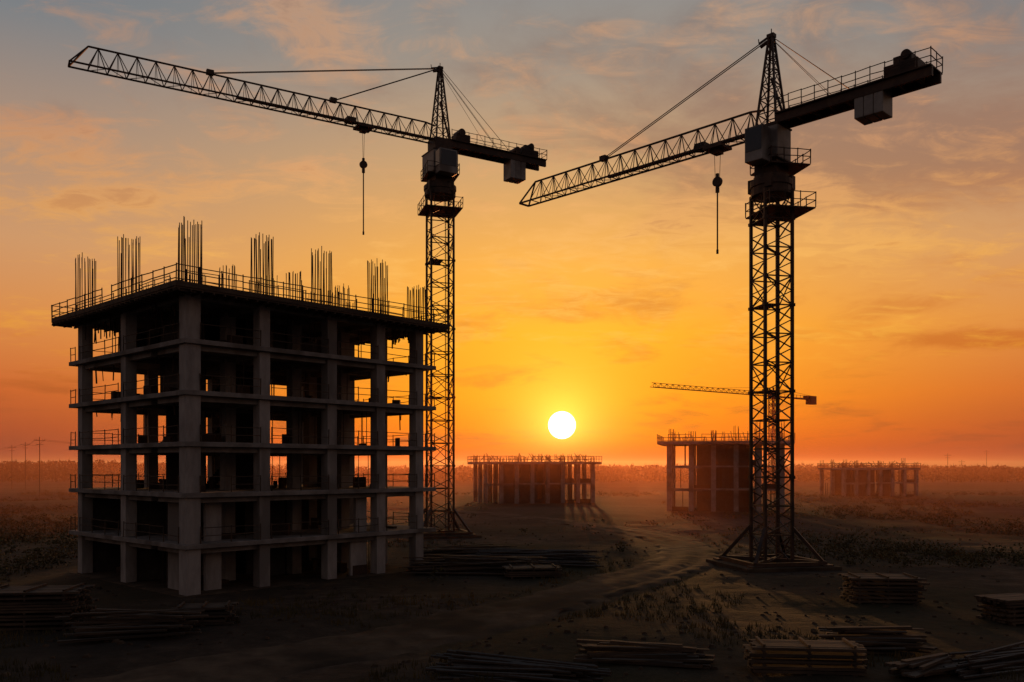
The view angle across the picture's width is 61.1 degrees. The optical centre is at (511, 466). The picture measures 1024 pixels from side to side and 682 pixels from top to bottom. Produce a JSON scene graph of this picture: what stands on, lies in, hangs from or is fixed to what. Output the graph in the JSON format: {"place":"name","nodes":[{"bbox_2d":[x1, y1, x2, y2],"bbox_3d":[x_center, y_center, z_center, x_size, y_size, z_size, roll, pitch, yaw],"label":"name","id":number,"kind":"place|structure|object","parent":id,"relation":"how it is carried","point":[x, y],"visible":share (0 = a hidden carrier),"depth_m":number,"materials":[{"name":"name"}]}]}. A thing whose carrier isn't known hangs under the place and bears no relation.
{"place":"outdoors","nodes":[
{"label":"outdoors","id":0,"kind":"place"},
{"bbox_2d":[102,294,396,338],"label":"roof slab","id":1,"kind":"structure","parent":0,"point":[145,323],"depth_m":64.42,"materials":[{"name":"grey concrete"}]},
{"bbox_2d":[62,505,724,681],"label":"dirt track","id":2,"kind":"structure","parent":0,"point":[678,556],"depth_m":43.24,"materials":[{"name":"brown soil"}]},
{"bbox_2d":[0,467,1023,681],"bbox_3d":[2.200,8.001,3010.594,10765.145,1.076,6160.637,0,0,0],"label":"ground","id":3,"kind":"structure","parent":0,"point":[790,604],"depth_m":55.37,"materials":[{"name":"brown soil"}]},
{"bbox_2d":[21,442,29,489],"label":"power pole","id":4,"kind":"object","parent":3,"relation":"on","point":[25,464],"visible":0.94,"depth_m":284.93,"materials":[{"name":"brown wood"}]},
{"bbox_2d":[34,437,44,497],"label":"power pole","id":5,"kind":"object","parent":3,"relation":"on","point":[39,440],"visible":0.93,"depth_m":221.91,"materials":[{"name":"brown wood"}]},
{"bbox_2d":[0,583,98,630],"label":"lumber stack","id":6,"kind":"object","parent":3,"relation":"on","point":[41,606],"visible":0.92,"depth_m":42.94,"materials":[{"name":"brown wood"}]},
{"bbox_2d":[55,608,207,642],"bbox_3d":[-17.799,7.350,40.788,6.718,1.328,3.265,0,0,-14],"label":"plank heap","id":7,"kind":"object","parent":3,"relation":"on","point":[112,624],"visible":1,"depth_m":40.34,"materials":[{"name":"brown wood"}]},
{"bbox_2d":[170,600,238,625],"bbox_3d":[-15.638,7.654,44.101,3.165,1.400,1.840,0,0,-11],"label":"lumber stack","id":8,"kind":"object","parent":3,"relation":"on","point":[223,613],"visible":0.65,"depth_m":43.45,"materials":[{"name":"brown wood"}]},
{"bbox_2d":[93,310,320,580],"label":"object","id":9,"kind":"structure","parent":3,"relation":"on","point":[151,563],"depth_m":64.10,"materials":[{"name":"concrete"}]},
{"bbox_2d":[68,561,411,597],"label":"foundation slab","id":10,"kind":"structure","parent":3,"relation":"on","point":[305,576],"depth_m":60.88,"materials":[{"name":"grey concrete"}]},
{"bbox_2d":[206,330,241,527],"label":"stairs","id":11,"kind":"structure","parent":10,"relation":"on","point":[217,473],"depth_m":67.07,"materials":[{"name":"concrete"}]},
{"bbox_2d":[112,305,368,583],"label":"shoring props","id":12,"kind":"object","parent":10,"relation":"on","point":[272,423],"visible":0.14,"depth_m":63.87,"materials":[{"name":"black metal"}]},
{"bbox_2d":[85,303,410,583],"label":"hanging ties and materials","id":13,"kind":"object","parent":10,"relation":"on","point":[313,563],"visible":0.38,"depth_m":62.98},
{"bbox_2d":[78,293,422,595],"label":"columns","id":14,"kind":"structure","parent":10,"relation":"on","point":[334,508],"depth_m":61.80,"materials":[{"name":"concrete"}]},
{"bbox_2d":[85,295,413,553],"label":"floor beams","id":15,"kind":"structure","parent":14,"relation":"attached to","point":[281,409],"depth_m":61.70,"materials":[{"name":"grey concrete"}]},
{"bbox_2d":[69,338,435,549],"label":"floor slabs","id":16,"kind":"structure","parent":15,"relation":"on","point":[242,540],"depth_m":60.06,"materials":[{"name":"grey concrete"}]},
{"bbox_2d":[51,262,447,543],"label":"guard rails","id":17,"kind":"object","parent":16,"relation":"on","point":[153,284],"visible":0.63,"depth_m":60.22,"materials":[{"name":"black metal"}]},
{"bbox_2d":[51,280,447,345],"bbox_3d":[-19.898,-10.865,66.734,20.170,0.590,22.320,0,0,43],"label":"roof edge formwork","id":18,"kind":"object","parent":14,"relation":"on","point":[160,293],"visible":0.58,"depth_m":58.50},
{"bbox_2d":[75,216,425,319],"bbox_3d":[-19.873,-13.560,66.760,17.721,4.942,19.913,0,0,43],"label":"column rebar","id":19,"kind":"object","parent":18,"relation":"on","point":[383,281],"depth_m":61.08,"materials":[{"name":"metal"}]},
{"bbox_2d":[168,498,366,590],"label":"infill piers","id":20,"kind":"structure","parent":10,"relation":"on","point":[212,561],"depth_m":56.58,"materials":[{"name":"concrete"}]},
{"bbox_2d":[68,45,546,538],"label":"tower crane","id":21,"kind":"object","parent":3,"relation":"on","point":[440,170],"visible":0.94,"depth_m":98.83,"materials":[{"name":"paint"}]},
{"bbox_2d":[435,148,455,166],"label":"cab windows","id":22,"kind":"structure","parent":21,"relation":"in","point":[448,157],"depth_m":97.33,"materials":[{"name":"black glass"}]},
{"bbox_2d":[423,544,516,564],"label":"plank heap","id":23,"kind":"object","parent":3,"relation":"on","point":[456,549],"visible":0.22,"depth_m":71.46,"materials":[{"name":"brown wood"}]},
{"bbox_2d":[399,554,554,574],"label":"plank heap","id":24,"kind":"object","parent":3,"relation":"on","point":[465,564],"visible":0.74,"depth_m":65.13,"materials":[{"name":"brown wood"}]},
{"bbox_2d":[0,518,1021,681],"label":"rubble","id":25,"kind":"object","parent":3,"relation":"on","point":[457,679],"visible":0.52,"depth_m":43.55,"materials":[{"name":"stone"}]},
{"bbox_2d":[0,489,1023,580],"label":"shrubs","id":26,"kind":"object","parent":3,"relation":"on","point":[881,553],"visible":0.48,"depth_m":94.09,"materials":[{"name":"green plant"}]},
{"bbox_2d":[0,457,1023,482],"bbox_3d":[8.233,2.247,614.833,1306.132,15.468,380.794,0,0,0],"label":"distant trees","id":27,"kind":"object","parent":3,"relation":"on","point":[14,470],"visible":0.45,"depth_m":458.32,"materials":[{"name":"plant"}]},
{"bbox_2d":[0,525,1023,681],"bbox_3d":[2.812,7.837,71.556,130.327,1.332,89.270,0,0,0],"label":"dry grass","id":28,"kind":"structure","parent":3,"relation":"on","point":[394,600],"depth_m":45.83,"materials":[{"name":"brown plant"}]},
{"bbox_2d":[425,649,611,681],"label":"steel bar heap","id":29,"kind":"object","parent":3,"relation":"on","point":[513,667],"visible":0.99,"depth_m":32.24,"materials":[{"name":"grey metal"}]},
{"bbox_2d":[503,464,559,502],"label":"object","id":30,"kind":"structure","parent":3,"relation":"on","point":[524,490],"depth_m":190.36,"materials":[{"name":"concrete"}]},
{"bbox_2d":[502,563,561,578],"bbox_3d":[1.494,7.816,63.619,4.387,1.165,2.267,0,0,-6],"label":"lumber stack","id":31,"kind":"object","parent":3,"relation":"on","point":[530,570],"visible":1,"depth_m":62.60,"materials":[{"name":"brown wood"}]},
{"bbox_2d":[464,548,601,566],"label":"steel bar heap","id":32,"kind":"object","parent":3,"relation":"on","point":[571,558],"visible":0.56,"depth_m":69.53,"materials":[{"name":"metal"}]},
{"bbox_2d":[473,464,594,503],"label":"columns","id":33,"kind":"structure","parent":3,"relation":"on","point":[480,483],"depth_m":190.03,"materials":[{"name":"concrete"}]},
{"bbox_2d":[467,462,601,485],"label":"slabs","id":34,"kind":"structure","parent":33,"relation":"on","point":[497,484],"depth_m":187.37,"materials":[{"name":"concrete"}]},
{"bbox_2d":[467,453,601,461],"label":"roof rails and rebar","id":35,"kind":"object","parent":34,"relation":"on","point":[549,459],"visible":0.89,"depth_m":193.65,"materials":[{"name":"metal"}]},
{"bbox_2d":[488,464,590,503],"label":"props and panels","id":36,"kind":"object","parent":3,"relation":"on","point":[567,480],"visible":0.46,"depth_m":190.01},
{"bbox_2d":[574,639,714,668],"bbox_3d":[5.224,7.512,34.954,5.825,0.777,2.460,0,0,17],"label":"plank heap","id":37,"kind":"object","parent":3,"relation":"on","point":[641,653],"visible":1,"depth_m":34.66,"materials":[{"name":"brown wood"}]},
{"bbox_2d":[696,444,748,510],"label":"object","id":38,"kind":"structure","parent":3,"relation":"on","point":[724,500],"depth_m":156.94,"materials":[{"name":"concrete"}]},
{"bbox_2d":[672,444,774,511],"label":"props and panels","id":39,"kind":"object","parent":3,"relation":"on","point":[743,509],"visible":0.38,"depth_m":155.12,"materials":[{"name":"brown wood"}]},
{"bbox_2d":[667,444,784,511],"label":"columns","id":40,"kind":"structure","parent":3,"relation":"on","point":[671,461],"depth_m":154.32,"materials":[{"name":"concrete"}]},
{"bbox_2d":[657,440,794,490],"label":"slabs","id":41,"kind":"structure","parent":40,"relation":"on","point":[680,443],"depth_m":154.00,"materials":[{"name":"concrete"}]},
{"bbox_2d":[657,422,794,440],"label":"roof rails and rebar","id":42,"kind":"object","parent":41,"relation":"on","point":[691,437],"visible":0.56,"depth_m":158.46,"materials":[{"name":"brown metal"}]},
{"bbox_2d":[519,29,942,572],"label":"tower crane","id":43,"kind":"object","parent":3,"relation":"on","point":[768,148],"visible":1,"depth_m":69.00,"materials":[{"name":"paint"}]},
{"bbox_2d":[746,125,760,152],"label":"cab windows","id":44,"kind":"structure","parent":43,"relation":"in","point":[753,135],"depth_m":68.41,"materials":[{"name":"black glass"}]},
{"bbox_2d":[651,382,816,493],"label":"tower crane","id":45,"kind":"object","parent":3,"relation":"on","point":[810,400],"visible":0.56,"depth_m":248.75,"materials":[{"name":"paint"}]},
{"bbox_2d":[743,636,867,676],"bbox_3d":[11.159,7.373,32.996,4.490,1.495,1.850,0,0,6],"label":"lumber stack","id":46,"kind":"object","parent":3,"relation":"on","point":[801,655],"visible":0.98,"depth_m":32.24,"materials":[{"name":"brown wood"}]},
{"bbox_2d":[835,470,889,495],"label":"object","id":47,"kind":"structure","parent":3,"relation":"on","point":[862,479],"depth_m":235.35,"materials":[{"name":"concrete"}]},
{"bbox_2d":[820,470,918,495],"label":"columns","id":48,"kind":"structure","parent":3,"relation":"on","point":[879,480],"depth_m":234.59,"materials":[{"name":"concrete"}]},
{"bbox_2d":[818,468,920,483],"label":"slabs","id":49,"kind":"structure","parent":48,"relation":"on","point":[873,469],"depth_m":233.74,"materials":[{"name":"concrete"}]},
{"bbox_2d":[817,458,920,467],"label":"roof rails and rebar","id":50,"kind":"object","parent":49,"relation":"on","point":[892,465],"visible":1,"depth_m":236.97,"materials":[{"name":"brown metal"}]},
{"bbox_2d":[825,470,914,495],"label":"props and panels","id":51,"kind":"object","parent":3,"relation":"on","point":[852,480],"visible":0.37,"depth_m":235.15,"materials":[{"name":"brown wood"}]},
{"bbox_2d":[817,626,936,655],"bbox_3d":[15.313,7.354,37.083,5.105,1.026,2.517,0,0,11],"label":"plank heap","id":52,"kind":"object","parent":3,"relation":"on","point":[891,638],"visible":0.81,"depth_m":36.69,"materials":[{"name":"brown wood"}]},
{"bbox_2d":[838,572,929,604],"bbox_3d":[22.282,7.466,52.106,4.563,1.965,2.460,0,0,5],"label":"lumber stack","id":53,"kind":"object","parent":3,"relation":"on","point":[876,587],"visible":0.99,"depth_m":51.09,"materials":[{"name":"brown wood"}]},
{"bbox_2d":[885,653,965,677],"bbox_3d":[15.476,7.425,32.420,3.734,0.609,1.798,0,0,-29],"label":"plank heap","id":54,"kind":"object","parent":3,"relation":"on","point":[926,665],"visible":0.88,"depth_m":31.93,"materials":[{"name":"brown wood"}]},
{"bbox_2d":[944,453,950,484],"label":"power pole","id":55,"kind":"object","parent":3,"relation":"on","point":[947,455],"visible":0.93,"depth_m":360.01,"materials":[{"name":"brown wood"}]},
{"bbox_2d":[943,641,1023,679],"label":"steel bar heap","id":56,"kind":"object","parent":3,"relation":"on","point":[978,662],"visible":0.98,"depth_m":32.58,"materials":[{"name":"metal"}]},
{"bbox_2d":[986,450,986,482],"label":"power pole","id":57,"kind":"object","parent":3,"relation":"on","point":[986,466],"visible":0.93,"depth_m":419.95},
{"bbox_2d":[974,593,1023,625],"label":"lumber stack","id":58,"kind":"object","parent":3,"relation":"on","point":[1007,608],"visible":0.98,"depth_m":45.28,"materials":[{"name":"brown wood"}]},
{"bbox_2d":[0,0,1023,466],"label":"sky","id":59,"kind":"structure","parent":0,"point":[909,256],"materials":[{"name":"orange"}]}
]}

